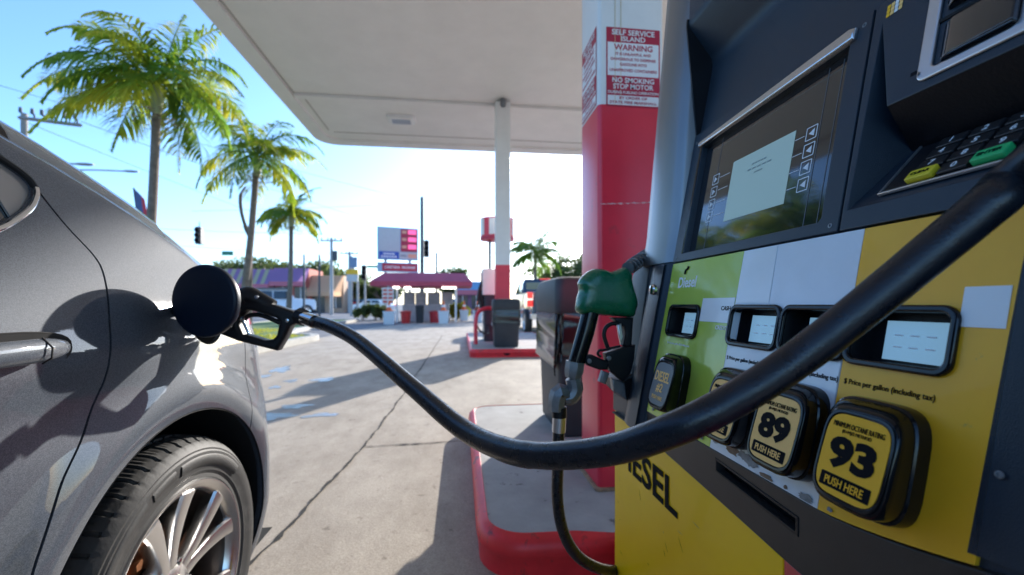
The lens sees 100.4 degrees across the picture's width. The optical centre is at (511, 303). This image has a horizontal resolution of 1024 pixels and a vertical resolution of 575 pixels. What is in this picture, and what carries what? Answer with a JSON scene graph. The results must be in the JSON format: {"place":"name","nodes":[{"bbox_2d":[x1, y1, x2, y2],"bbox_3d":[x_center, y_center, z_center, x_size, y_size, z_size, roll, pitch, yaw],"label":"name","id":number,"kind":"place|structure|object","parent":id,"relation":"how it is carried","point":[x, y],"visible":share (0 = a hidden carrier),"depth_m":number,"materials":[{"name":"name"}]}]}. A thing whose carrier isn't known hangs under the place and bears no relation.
{"place":"outdoors","nodes":[
{"label":"outdoors","id":0,"kind":"place"},
{"bbox_2d":[194,222,203,244],"bbox_3d":[-23.426,-5.304,31.918,0.414,1.684,0.580,0,0,-7],"label":"traffic light","id":1,"kind":"object","parent":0,"point":[199,235],"visible":1,"depth_m":31.81,"materials":[{"name":"grey metal"}]},
{"bbox_2d":[222,251,232,255],"bbox_3d":[-26.659,-4.738,40.020,1.000,0.400,0.040,0,0,-7],"label":"street name sign","id":2,"kind":"object","parent":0,"point":[227,252],"visible":1,"depth_m":40.00,"materials":[{"name":"green"}]},
{"bbox_2d":[0,85,458,210],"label":"overhead wire","id":3,"kind":"object","parent":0,"point":[214,147],"visible":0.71,"depth_m":29.28,"materials":[{"name":"grey metal"}]},
{"bbox_2d":[224,269,274,312],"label":"shop building","id":4,"kind":"structure","parent":0,"point":[261,277],"depth_m":43.81,"materials":[{"name":"purple paint"}]},
{"bbox_2d":[253,327,302,338],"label":"grass","id":5,"kind":"structure","parent":0,"point":[273,336],"depth_m":11.52,"materials":[{"name":"green plant"}]},
{"bbox_2d":[133,188,146,214],"bbox_3d":[-9.360,-1.111,10.963,0.680,3.711,0.040,0,0,-7],"label":"feather flag","id":6,"kind":"object","parent":5,"relation":"on","point":[139,200],"visible":0.3,"depth_m":10.93,"materials":[{"name":"blue fabric"}]},
{"bbox_2d":[0,0,581,303],"label":"sky","id":7,"kind":"structure","parent":0,"point":[438,176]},
{"bbox_2d":[269,268,322,298],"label":"shop building","id":8,"kind":"structure","parent":0,"point":[279,278],"depth_m":44.50,"materials":[{"name":"purple paint"}]},
{"bbox_2d":[295,287,306,298],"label":"window","id":9,"kind":"structure","parent":8,"relation":"in","point":[298,290],"depth_m":44.90,"materials":[{"name":"grey glass"}]},
{"bbox_2d":[172,229,445,234],"bbox_3d":[-18.591,-6.835,39.999,34.784,0.745,0.022,0,0,0],"label":"overhead wire","id":10,"kind":"object","parent":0,"point":[344,234],"visible":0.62,"depth_m":39.99,"materials":[{"name":"grey metal"}]},
{"bbox_2d":[187,246,447,254],"bbox_3d":[-20.990,-5.212,39.999,29.986,1.232,0.022,0,0,0],"label":"overhead wire","id":11,"kind":"object","parent":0,"point":[304,252],"visible":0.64,"depth_m":39.99,"materials":[{"name":"grey metal"}]},
{"bbox_2d":[252,312,482,319],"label":"road","id":12,"kind":"structure","parent":0,"point":[338,315],"depth_m":29.77,"materials":[{"name":"asphalt"}]},
{"bbox_2d":[79,169,138,172],"bbox_3d":[-25.294,-3.589,25.748,5.032,9.100,0.320,0,0,-7],"label":"street lamp","id":13,"kind":"object","parent":12,"relation":"on","point":[131,171],"visible":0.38,"depth_m":25.83,"materials":[{"name":"metal"}]},
{"bbox_2d":[256,287,315,312],"bbox_3d":[-18.168,-0.140,33.914,4.500,2.200,1.920,0,0,-35],"label":"off road car","id":14,"kind":"object","parent":12,"relation":"on","point":[279,295],"visible":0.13,"depth_m":33.25,"materials":[{"name":"white"}]},
{"bbox_2d":[303,254,304,308],"bbox_3d":[-14.618,-1.252,30.000,0.160,4.423,0.160,0,0,-7],"label":"street post","id":15,"kind":"object","parent":12,"relation":"on","point":[303,281],"visible":0.66,"depth_m":29.95,"materials":[{"name":"grey metal"}]},
{"bbox_2d":[318,254,320,316],"bbox_3d":[-13.538,-1.252,30.000,0.160,4.423,0.160,0,0,-7],"label":"street post","id":16,"kind":"object","parent":12,"relation":"on","point":[319,306],"visible":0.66,"depth_m":29.94,"materials":[{"name":"grey metal"}]},
{"bbox_2d":[320,237,342,314],"bbox_3d":[-15.220,-2.310,36.000,1.800,6.539,0.390,0,0,-7],"label":"utility pole","id":17,"kind":"object","parent":12,"relation":"on","point":[333,255],"visible":0.94,"depth_m":35.88,"materials":[{"name":"grey metal"}]},
{"bbox_2d":[340,251,358,312],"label":"utility pole","id":18,"kind":"object","parent":12,"relation":"on","point":[349,253],"visible":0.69,"depth_m":43.87,"materials":[{"name":"grey metal"}]},
{"bbox_2d":[346,256,358,315],"bbox_3d":[-11.957,-1.375,32.297,0.828,4.671,1.864,0,0,-12],"label":"street sign","id":19,"kind":"object","parent":12,"relation":"on","point":[351,275],"visible":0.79,"depth_m":31.48,"materials":[{"name":"blue metal"}]},
{"bbox_2d":[364,280,365,304],"bbox_3d":[-11.768,-0.520,34.200,0.180,2.960,0.180,0,0,-7],"label":"signal post","id":20,"kind":"object","parent":12,"relation":"on","point":[364,292],"visible":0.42,"depth_m":34.13,"materials":[{"name":"metal"}]},
{"bbox_2d":[361,261,366,279],"bbox_3d":[-11.766,-2.648,33.925,0.375,1.524,0.525,0,0,-7],"label":"traffic light","id":21,"kind":"object","parent":20,"relation":"attached to","point":[364,272],"visible":1,"depth_m":33.80,"materials":[{"name":"grey metal"}]},
{"bbox_2d":[353,299,395,309],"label":"distant car","id":22,"kind":"object","parent":12,"relation":"on","point":[375,301],"visible":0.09,"depth_m":45.20,"materials":[{"name":"white"}]},
{"bbox_2d":[377,226,417,307],"bbox_3d":[-7.264,-1.933,27.153,2.500,5.785,0.372,0,0,-21],"label":"price sign","id":23,"kind":"object","parent":12,"relation":"on","point":[395,243],"visible":0.98,"depth_m":26.98,"materials":[{"name":"white"}]},
{"bbox_2d":[420,197,423,291],"bbox_3d":[-6.319,-3.276,30.000,0.300,8.471,0.300,0,0,-7],"label":"utility pole","id":24,"kind":"object","parent":12,"relation":"on","point":[421,235],"visible":0.66,"depth_m":29.89,"materials":[{"name":"grey metal"}]},
{"bbox_2d":[424,235,428,256],"bbox_3d":[-6.196,-4.178,30.923,0.387,1.571,0.541,0,0,-7],"label":"traffic light","id":25,"kind":"object","parent":24,"relation":"attached to","point":[426,247],"visible":0.97,"depth_m":30.79,"materials":[{"name":"grey metal"}]},
{"bbox_2d":[435,253,437,291],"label":"utility pole","id":26,"kind":"object","parent":12,"relation":"on","point":[436,266],"visible":0.34,"depth_m":44.95,"materials":[{"name":"grey metal"}]},
{"bbox_2d":[457,281,479,313],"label":"shop building","id":27,"kind":"structure","parent":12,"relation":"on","point":[468,296],"depth_m":40.96,"materials":[{"name":"blue"}]},
{"bbox_2d":[458,295,466,305],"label":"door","id":28,"kind":"structure","parent":27,"relation":"in","point":[461,298],"depth_m":40.96,"materials":[{"name":"grey glass"}]},
{"bbox_2d":[472,296,478,308],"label":"window","id":29,"kind":"structure","parent":27,"relation":"in","point":[474,301],"depth_m":41.10,"materials":[{"name":"grey glass"}]},
{"bbox_2d":[510,229,566,278],"bbox_3d":[1.930,-2.650,33.658,5.108,7.045,5.213,0,0,-7],"label":"palm tree","id":30,"kind":"object","parent":12,"relation":"on","point":[539,255],"visible":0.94,"depth_m":33.38,"materials":[{"name":"green plant"}]},
{"bbox_2d":[213,192,571,210],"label":"overhead wire","id":31,"kind":"object","parent":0,"point":[390,204],"visible":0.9,"depth_m":45.78,"materials":[{"name":"grey metal"}]},
{"bbox_2d":[252,304,535,337],"bbox_3d":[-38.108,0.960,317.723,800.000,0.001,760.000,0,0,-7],"label":"ground","id":32,"kind":"structure","parent":0,"point":[361,325],"depth_m":19.82,"materials":[{"name":"concrete"}]},
{"bbox_2d":[17,107,82,136],"bbox_3d":[-17.883,-3.417,16.548,3.627,8.753,0.272,0,0,16],"label":"utility pole","id":33,"kind":"object","parent":32,"relation":"on","point":[24,118],"visible":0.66,"depth_m":16.71,"materials":[{"name":"brown wood"}]},
{"bbox_2d":[29,123,343,242],"bbox_3d":[-21.404,-7.903,38.500,0.022,1.309,43.183,0,0,-5],"label":"overhead wire","id":34,"kind":"object","parent":33,"relation":"attached to","point":[137,167],"visible":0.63,"depth_m":21.63,"materials":[{"name":"grey metal"}]},
{"bbox_2d":[80,121,393,226],"bbox_3d":[-15.279,-8.591,38.000,0.022,3.531,44.038,0,0,2],"label":"overhead wire","id":35,"kind":"object","parent":33,"relation":"attached to","point":[215,169],"visible":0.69,"depth_m":20.85,"materials":[{"name":"grey metal"}]},
{"bbox_2d":[70,163,94,165],"bbox_3d":[-24.101,-3.150,21.748,5.032,8.221,0.320,0,0,-7],"label":"street lamp","id":36,"kind":"object","parent":32,"relation":"on","point":[85,164],"visible":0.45,"depth_m":21.91,"materials":[{"name":"metal"}]},
{"bbox_2d":[213,261,241,268],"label":"broadleaf tree","id":37,"kind":"object","parent":32,"relation":"on","point":[220,266],"visible":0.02,"depth_m":60.87,"materials":[{"name":"green plant"}]},
{"bbox_2d":[213,256,287,268],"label":"broadleaf tree","id":38,"kind":"object","parent":32,"relation":"on","point":[236,265],"visible":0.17,"depth_m":60.25,"materials":[{"name":"green plant"}]},
{"bbox_2d":[256,256,287,268],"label":"broadleaf tree","id":39,"kind":"object","parent":32,"relation":"on","point":[278,260],"visible":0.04,"depth_m":63.86,"materials":[{"name":"green plant"}]},
{"bbox_2d":[268,260,328,270],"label":"broadleaf tree","id":40,"kind":"object","parent":32,"relation":"on","point":[284,265],"visible":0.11,"depth_m":61.31,"materials":[{"name":"green plant"}]},
{"bbox_2d":[252,319,358,352],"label":"sidewalk","id":41,"kind":"structure","parent":32,"relation":"on","point":[303,338],"depth_m":12.65,"materials":[{"name":"concrete"}]},
{"bbox_2d":[18,10,255,224],"bbox_3d":[-7.662,-2.648,8.886,3.858,7.036,3.628,0,0,-28],"label":"palm tree","id":42,"kind":"object","parent":41,"relation":"on","point":[127,84],"visible":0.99,"depth_m":8.58,"materials":[{"name":"green plant"}]},
{"bbox_2d":[238,186,252,324],"bbox_3d":[-8.169,-1.326,13.100,0.437,4.573,0.140,0,0,0],"label":"dead stalk","id":43,"kind":"object","parent":41,"relation":"on","point":[245,226],"visible":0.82,"depth_m":13.06,"materials":[{"name":"plant"}]},
{"bbox_2d":[178,104,326,286],"bbox_3d":[-7.701,-2.612,13.233,3.715,6.975,3.652,0,0,-7],"label":"palm tree","id":44,"kind":"object","parent":41,"relation":"on","point":[257,162],"visible":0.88,"depth_m":12.92,"materials":[{"name":"green plant"}]},
{"bbox_2d":[256,187,326,308],"bbox_3d":[-10.341,-2.297,19.852,2.950,6.328,3.346,0,0,-7],"label":"palm tree","id":45,"kind":"object","parent":41,"relation":"on","point":[278,216],"visible":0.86,"depth_m":19.91,"materials":[{"name":"green plant"}]},
{"bbox_2d":[300,258,343,274],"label":"broadleaf tree","id":46,"kind":"object","parent":32,"relation":"on","point":[327,263],"visible":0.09,"depth_m":62.78,"materials":[{"name":"green plant"}]},
{"bbox_2d":[306,275,353,312],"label":"shop building","id":47,"kind":"structure","parent":32,"relation":"on","point":[340,294],"depth_m":46.08,"materials":[{"name":"beige paint"}]},
{"bbox_2d":[313,297,324,312],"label":"door","id":48,"kind":"structure","parent":47,"relation":"in","point":[314,298],"depth_m":46.13,"materials":[{"name":"grey glass"}]},
{"bbox_2d":[333,297,341,307],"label":"window","id":49,"kind":"structure","parent":47,"relation":"in","point":[337,301],"depth_m":46.32,"materials":[{"name":"grey glass"}]},
{"bbox_2d":[322,267,371,282],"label":"broadleaf tree","id":50,"kind":"object","parent":32,"relation":"on","point":[338,272],"visible":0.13,"depth_m":59.63,"materials":[{"name":"green plant"}]},
{"bbox_2d":[352,303,371,319],"bbox_3d":[-8.789,0.440,25.151,1.210,1.054,1.024,0,0,-7],"label":"bush","id":51,"kind":"object","parent":32,"relation":"on","point":[356,313],"visible":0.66,"depth_m":24.90,"materials":[{"name":"green plant"}]},
{"bbox_2d":[360,304,383,319],"bbox_3d":[-8.097,0.479,24.954,1.533,0.985,1.189,0,0,-7],"label":"bush","id":52,"kind":"object","parent":32,"relation":"on","point":[363,311],"visible":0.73,"depth_m":24.72,"materials":[{"name":"green plant"}]},
{"bbox_2d":[353,278,402,299],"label":"broadleaf tree","id":53,"kind":"object","parent":32,"relation":"on","point":[377,293],"visible":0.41,"depth_m":50.96,"materials":[{"name":"green plant"}]},
{"bbox_2d":[371,303,386,319],"bbox_3d":[-7.592,0.448,24.914,0.991,1.040,1.346,0,0,28],"label":"bush","id":54,"kind":"object","parent":32,"relation":"on","point":[376,308],"visible":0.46,"depth_m":24.68,"materials":[{"name":"green plant"}]},
{"bbox_2d":[382,286,393,304],"bbox_3d":[-6.064,0.039,20.884,0.547,1.842,0.145,0,0,-7],"label":"kiosk sign","id":55,"kind":"object","parent":32,"relation":"on","point":[387,294],"visible":0.98,"depth_m":20.82,"materials":[{"name":"white"}]},
{"bbox_2d":[383,311,395,324],"bbox_3d":[-5.661,0.649,19.666,0.509,0.622,0.509,0,0,-7],"label":"planter pot","id":56,"kind":"object","parent":32,"relation":"on","point":[388,317],"visible":1,"depth_m":19.45,"materials":[{"name":"white"}]},
{"bbox_2d":[385,300,393,310],"bbox_3d":[-5.661,0.086,19.666,0.400,0.500,0.400,0,0,-7],"label":"traffic cone","id":57,"kind":"object","parent":56,"relation":"on","point":[389,308],"visible":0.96,"depth_m":19.59,"materials":[{"name":"orange"}]},
{"bbox_2d":[400,311,410,322],"bbox_3d":[-5.257,0.645,21.124,0.560,0.630,0.560,0,0,-7],"label":"red drum","id":58,"kind":"object","parent":32,"relation":"on","point":[405,316],"visible":0.87,"depth_m":20.92,"materials":[{"name":"red"}]},
{"bbox_2d":[438,266,470,297],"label":"broadleaf tree","id":59,"kind":"object","parent":32,"relation":"on","point":[458,269],"visible":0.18,"depth_m":59.28,"materials":[{"name":"green plant"}]},
{"bbox_2d":[520,260,581,278],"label":"broadleaf tree","id":60,"kind":"object","parent":32,"relation":"on","point":[555,273],"visible":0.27,"depth_m":51.22,"materials":[{"name":"green plant"}]},
{"bbox_2d":[554,252,581,276],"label":"broadleaf tree","id":61,"kind":"object","parent":32,"relation":"on","point":[566,260],"visible":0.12,"depth_m":53.77,"materials":[{"name":"green plant"}]},
{"bbox_2d":[248,320,541,574],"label":"concrete apron","id":62,"kind":"object","parent":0,"point":[388,508],"visible":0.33,"depth_m":2.69,"materials":[{"name":"grey concrete"}]},
{"bbox_2d":[0,120,271,574],"bbox_3d":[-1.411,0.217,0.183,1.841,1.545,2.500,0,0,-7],"label":"parked car","id":63,"kind":"object","parent":62,"relation":"on","point":[134,439],"visible":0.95,"depth_m":0.77,"materials":[{"name":"paint"}]},
{"bbox_2d":[222,286,317,350],"bbox_3d":[-0.655,0.035,1.034,0.395,0.156,0.068,0,0,1],"label":"car nozzle","id":64,"kind":"object","parent":63,"relation":"attached to","point":[269,308],"visible":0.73,"depth_m":1.02,"materials":[{"name":"black plastic"}]},
{"bbox_2d":[269,365,290,372],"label":"puddle","id":65,"kind":"object","parent":62,"relation":"on","point":[284,369],"visible":1,"depth_m":6.20,"materials":[{"name":"blue"}]},
{"bbox_2d":[267,413,299,420],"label":"puddle","id":66,"kind":"object","parent":62,"relation":"on","point":[272,416],"visible":0.59,"depth_m":3.65,"materials":[{"name":"blue"}]},
{"bbox_2d":[282,404,314,408],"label":"puddle","id":67,"kind":"object","parent":62,"relation":"on","point":[296,406],"visible":1,"depth_m":3.96,"materials":[{"name":"blue"}]},
{"bbox_2d":[301,412,336,417],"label":"puddle","id":68,"kind":"object","parent":62,"relation":"on","point":[320,414],"visible":1,"depth_m":3.65,"materials":[{"name":"blue"}]},
{"bbox_2d":[308,377,333,381],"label":"puddle","id":69,"kind":"object","parent":62,"relation":"on","point":[324,379],"visible":1,"depth_m":5.38,"materials":[{"name":"blue"}]},
{"bbox_2d":[250,336,441,564],"bbox_3d":[-1.414,0.952,6.526,0.181,0.001,12.704,0,0,-6],"label":"expansion joint","id":70,"kind":"object","parent":62,"relation":"on","point":[281,533],"visible":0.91,"depth_m":2.21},
{"bbox_2d":[366,441,451,446],"bbox_3d":[-0.636,0.952,2.912,0.692,0.001,0.028,0,0,-10],"label":"expansion joint","id":71,"kind":"object","parent":62,"relation":"on","point":[413,443],"visible":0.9,"depth_m":2.91,"materials":[{"name":"black"}]},
{"bbox_2d":[415,305,424,322],"bbox_3d":[-4.578,0.503,21.206,0.470,0.915,0.470,0,0,-7],"label":"black barrel","id":72,"kind":"object","parent":62,"relation":"on","point":[419,313],"visible":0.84,"depth_m":21.04,"materials":[{"name":"plastic"}]},
{"bbox_2d":[370,273,471,322],"bbox_3d":[-4.803,-0.339,23.596,5.091,2.598,4.000,0,0,-7],"label":"kiosk","id":73,"kind":"object","parent":62,"relation":"on","point":[405,281],"visible":0.77,"depth_m":22.36,"materials":[{"name":"red paint"}]},
{"bbox_2d":[404,292,414,303],"bbox_3d":[-5.734,-0.308,23.887,0.567,0.680,0.400,0,0,-7],"label":"window","id":74,"kind":"structure","parent":73,"relation":"in","point":[409,297],"depth_m":23.69,"materials":[{"name":"glass"}]},
{"bbox_2d":[415,292,425,303],"bbox_3d":[-5.106,-0.308,23.962,0.571,0.680,0.400,0,0,-7],"label":"window","id":75,"kind":"structure","parent":73,"relation":"in","point":[420,297],"depth_m":23.76,"materials":[{"name":"glass"}]},
{"bbox_2d":[428,292,439,303],"bbox_3d":[-4.394,-0.308,24.048,0.672,0.680,0.400,0,0,-7],"label":"window","id":76,"kind":"structure","parent":73,"relation":"in","point":[433,297],"depth_m":23.85,"materials":[{"name":"glass"}]},
{"bbox_2d":[442,292,452,303],"bbox_3d":[-3.661,-0.308,24.136,0.613,0.680,0.400,0,0,-7],"label":"window","id":77,"kind":"structure","parent":73,"relation":"in","point":[447,297],"depth_m":23.94,"materials":[{"name":"glass"}]},
{"bbox_2d":[429,311,438,322],"bbox_3d":[-3.934,0.650,21.686,0.616,0.620,0.616,0,0,-7],"label":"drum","id":78,"kind":"object","parent":62,"relation":"on","point":[433,316],"visible":0.81,"depth_m":21.46,"materials":[{"name":"red"}]},
{"bbox_2d":[438,311,448,323],"bbox_3d":[-3.297,0.649,20.554,0.509,0.622,0.509,0,0,-7],"label":"planter pot","id":79,"kind":"object","parent":62,"relation":"on","point":[443,317],"visible":0.97,"depth_m":20.33,"materials":[{"name":"white"}]},
{"bbox_2d":[439,300,447,310],"bbox_3d":[-3.297,0.086,20.554,0.400,0.500,0.400,0,0,-7],"label":"traffic cone","id":80,"kind":"object","parent":79,"relation":"on","point":[443,307],"visible":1,"depth_m":20.47,"materials":[{"name":"orange"}]},
{"bbox_2d":[449,302,454,319],"bbox_3d":[-3.470,0.408,25.095,0.936,1.118,1.130,0,0,-25],"label":"bush","id":81,"kind":"object","parent":62,"relation":"on","point":[452,306],"visible":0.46,"depth_m":24.76,"materials":[{"name":"green plant"}]},
{"bbox_2d":[451,303,460,319],"bbox_3d":[-3.133,0.412,24.973,0.883,1.113,1.199,0,0,-7],"label":"bush","id":82,"kind":"object","parent":62,"relation":"on","point":[453,311],"visible":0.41,"depth_m":24.57,"materials":[{"name":"green plant"}]},
{"bbox_2d":[459,310,468,320],"bbox_3d":[-2.738,0.649,24.347,0.509,0.622,0.509,0,0,-7],"label":"planter pot","id":83,"kind":"object","parent":62,"relation":"on","point":[463,315],"visible":0.98,"depth_m":24.12,"materials":[{"name":"white"}]},
{"bbox_2d":[460,301,467,309],"bbox_3d":[-2.738,0.086,24.347,0.400,0.500,0.400,0,0,-7],"label":"traffic cone","id":84,"kind":"object","parent":83,"relation":"on","point":[463,306],"visible":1,"depth_m":24.27,"materials":[{"name":"orange"}]},
{"bbox_2d":[457,301,470,317],"bbox_3d":[-2.830,0.391,24.997,0.906,1.152,1.260,0,0,-7],"label":"bush","id":85,"kind":"object","parent":62,"relation":"on","point":[467,307],"visible":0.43,"depth_m":24.62,"materials":[{"name":"green plant"}]},
{"bbox_2d":[472,310,481,321],"bbox_3d":[-1.817,0.649,22.443,0.509,0.622,0.509,0,0,-7],"label":"planter pot","id":86,"kind":"object","parent":62,"relation":"on","point":[480,317],"visible":0.52,"depth_m":22.24,"materials":[{"name":"white"}]},
{"bbox_2d":[513,279,548,331],"bbox_3d":[1.130,0.030,15.646,2.010,1.860,5.700,0,0,-7],"label":"pickup truck","id":87,"kind":"object","parent":62,"relation":"on","point":[526,293],"visible":0.34,"depth_m":14.12,"materials":[{"name":"white metal"}]},
{"bbox_2d":[466,332,539,357],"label":"pump island","id":88,"kind":"structure","parent":0,"point":[526,347],"depth_m":7.75,"materials":[{"name":"red"}]},
{"bbox_2d":[474,306,490,343],"bbox_3d":[-0.523,0.420,8.673,0.523,0.782,0.107,0,0,-17],"label":"hoop guard","id":89,"kind":"object","parent":88,"relation":"on","point":[478,311],"visible":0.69,"depth_m":8.59,"materials":[{"name":"red paint"}]},
{"bbox_2d":[475,269,494,340],"bbox_3d":[-0.497,0.025,9.329,0.665,1.570,1.097,0,0,-7],"label":"fuel dispenser","id":90,"kind":"object","parent":88,"relation":"on","point":[486,293],"visible":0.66,"depth_m":9.20,"materials":[{"name":"white paint"}]},
{"bbox_2d":[480,216,513,268],"bbox_3d":[-0.320,-1.310,9.328,0.751,1.090,0.618,0,0,-7],"label":"sign topper","id":91,"kind":"object","parent":90,"relation":"on","point":[487,229],"visible":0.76,"depth_m":9.16,"materials":[{"name":"red paint"}]},
{"bbox_2d":[495,99,509,298],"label":"canopy column","id":92,"kind":"structure","parent":88,"relation":"on","point":[502,198],"depth_m":8.54,"materials":[{"name":"white metal"}]},
{"bbox_2d":[193,0,666,155],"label":"gas station canopy","id":93,"kind":"object","parent":92,"relation":"on","point":[434,74],"visible":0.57,"depth_m":7.35,"materials":[{"name":"grey metal"}]},
{"bbox_2d":[491,299,520,346],"bbox_3d":[-0.122,0.357,8.144,0.535,0.906,0.450,0,0,-7],"label":"litter bin","id":94,"kind":"object","parent":88,"relation":"on","point":[505,319],"visible":1,"depth_m":7.94,"materials":[{"name":"plastic"}]},
{"bbox_2d":[469,404,614,574],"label":"pump island","id":95,"kind":"structure","parent":0,"point":[517,532],"depth_m":1.68,"materials":[{"name":"grey concrete"}]},
{"bbox_2d":[536,277,581,436],"bbox_3d":[0.492,0.320,2.900,0.567,0.981,0.707,0,0,-7],"label":"litter bin","id":96,"kind":"object","parent":95,"relation":"on","point":[557,319],"visible":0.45,"depth_m":2.58,"materials":[{"name":"plastic"}]},
{"bbox_2d":[580,0,661,491],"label":"canopy column","id":97,"kind":"structure","parent":95,"relation":"on","point":[618,145],"depth_m":1.88,"materials":[{"name":"red paint"}]},
{"bbox_2d":[582,28,595,124],"bbox_3d":[0.358,-1.052,1.992,0.002,0.345,0.220,0,0,-7],"label":"warning sign","id":98,"kind":"object","parent":97,"relation":"attached to","point":[589,79],"visible":1,"depth_m":1.98,"materials":[{"name":"red"}]},
{"bbox_2d":[606,26,659,108],"bbox_3d":[0.533,-1.036,1.874,0.245,0.345,0.002,0,0,-7],"label":"warning sign","id":99,"kind":"object","parent":97,"relation":"attached to","point":[632,67],"visible":1,"depth_m":1.87,"materials":[{"name":"red"}]},
{"bbox_2d":[606,0,1023,574],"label":"fuel dispenser","id":100,"kind":"object","parent":95,"relation":"on","point":[814,160],"visible":0.85,"depth_m":0.51,"materials":[{"name":"black"}]},
{"bbox_2d":[548,249,645,433],"bbox_3d":[0.294,0.056,1.054,0.445,0.475,0.126,0,0,-35],"label":"diesel nozzle","id":101,"kind":"object","parent":100,"relation":"hanging from","point":[603,292],"visible":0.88,"depth_m":0.96,"materials":[{"name":"green plastic"}]},
{"bbox_2d":[551,433,617,574],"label":"diesel hose","id":102,"kind":"object","parent":101,"relation":"hanging from","point":[578,555],"visible":0.74,"depth_m":0.97,"materials":[{"name":"rubber"}]},
{"bbox_2d":[310,142,1023,469],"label":"fuel hose","id":103,"kind":"object","parent":100,"relation":"attached to","point":[989,202],"visible":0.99,"depth_m":0.35,"materials":[{"name":"rubber"}]},
{"bbox_2d":[665,304,700,338],"bbox_3d":[0.344,0.033,0.836,0.041,0.065,0.114,0,0,-7],"label":"price window","id":104,"kind":"structure","parent":100,"relation":"in","point":[682,321],"depth_m":0.86,"materials":[{"name":"black plastic"}]},
{"bbox_2d":[615,415,784,574],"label":"lower door","id":105,"kind":"structure","parent":100,"relation":"in","point":[667,523],"depth_m":0.80,"materials":[{"name":"yellow metal"}]},
{"bbox_2d":[725,304,782,350],"bbox_3d":[0.368,0.033,0.636,0.041,0.065,0.112,0,0,-7],"label":"price window","id":106,"kind":"structure","parent":100,"relation":"in","point":[759,323],"depth_m":0.65,"materials":[{"name":"black plastic"}]},
{"bbox_2d":[785,561,800,574],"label":"lower door","id":107,"kind":"structure","parent":100,"relation":"in","point":[789,570],"depth_m":0.52,"materials":[{"name":"red"}]},
{"bbox_2d":[776,305,842,361],"bbox_3d":[0.381,0.033,0.528,0.041,0.065,0.104,0,0,-7],"label":"price window","id":108,"kind":"structure","parent":100,"relation":"in","point":[793,318],"depth_m":0.57,"materials":[{"name":"black plastic"}]},
{"bbox_2d":[842,305,961,376],"bbox_3d":[0.393,0.033,0.427,0.041,0.065,0.108,0,0,-7],"label":"price window","id":109,"kind":"structure","parent":100,"relation":"in","point":[913,339],"depth_m":0.42,"materials":[{"name":"black plastic"}]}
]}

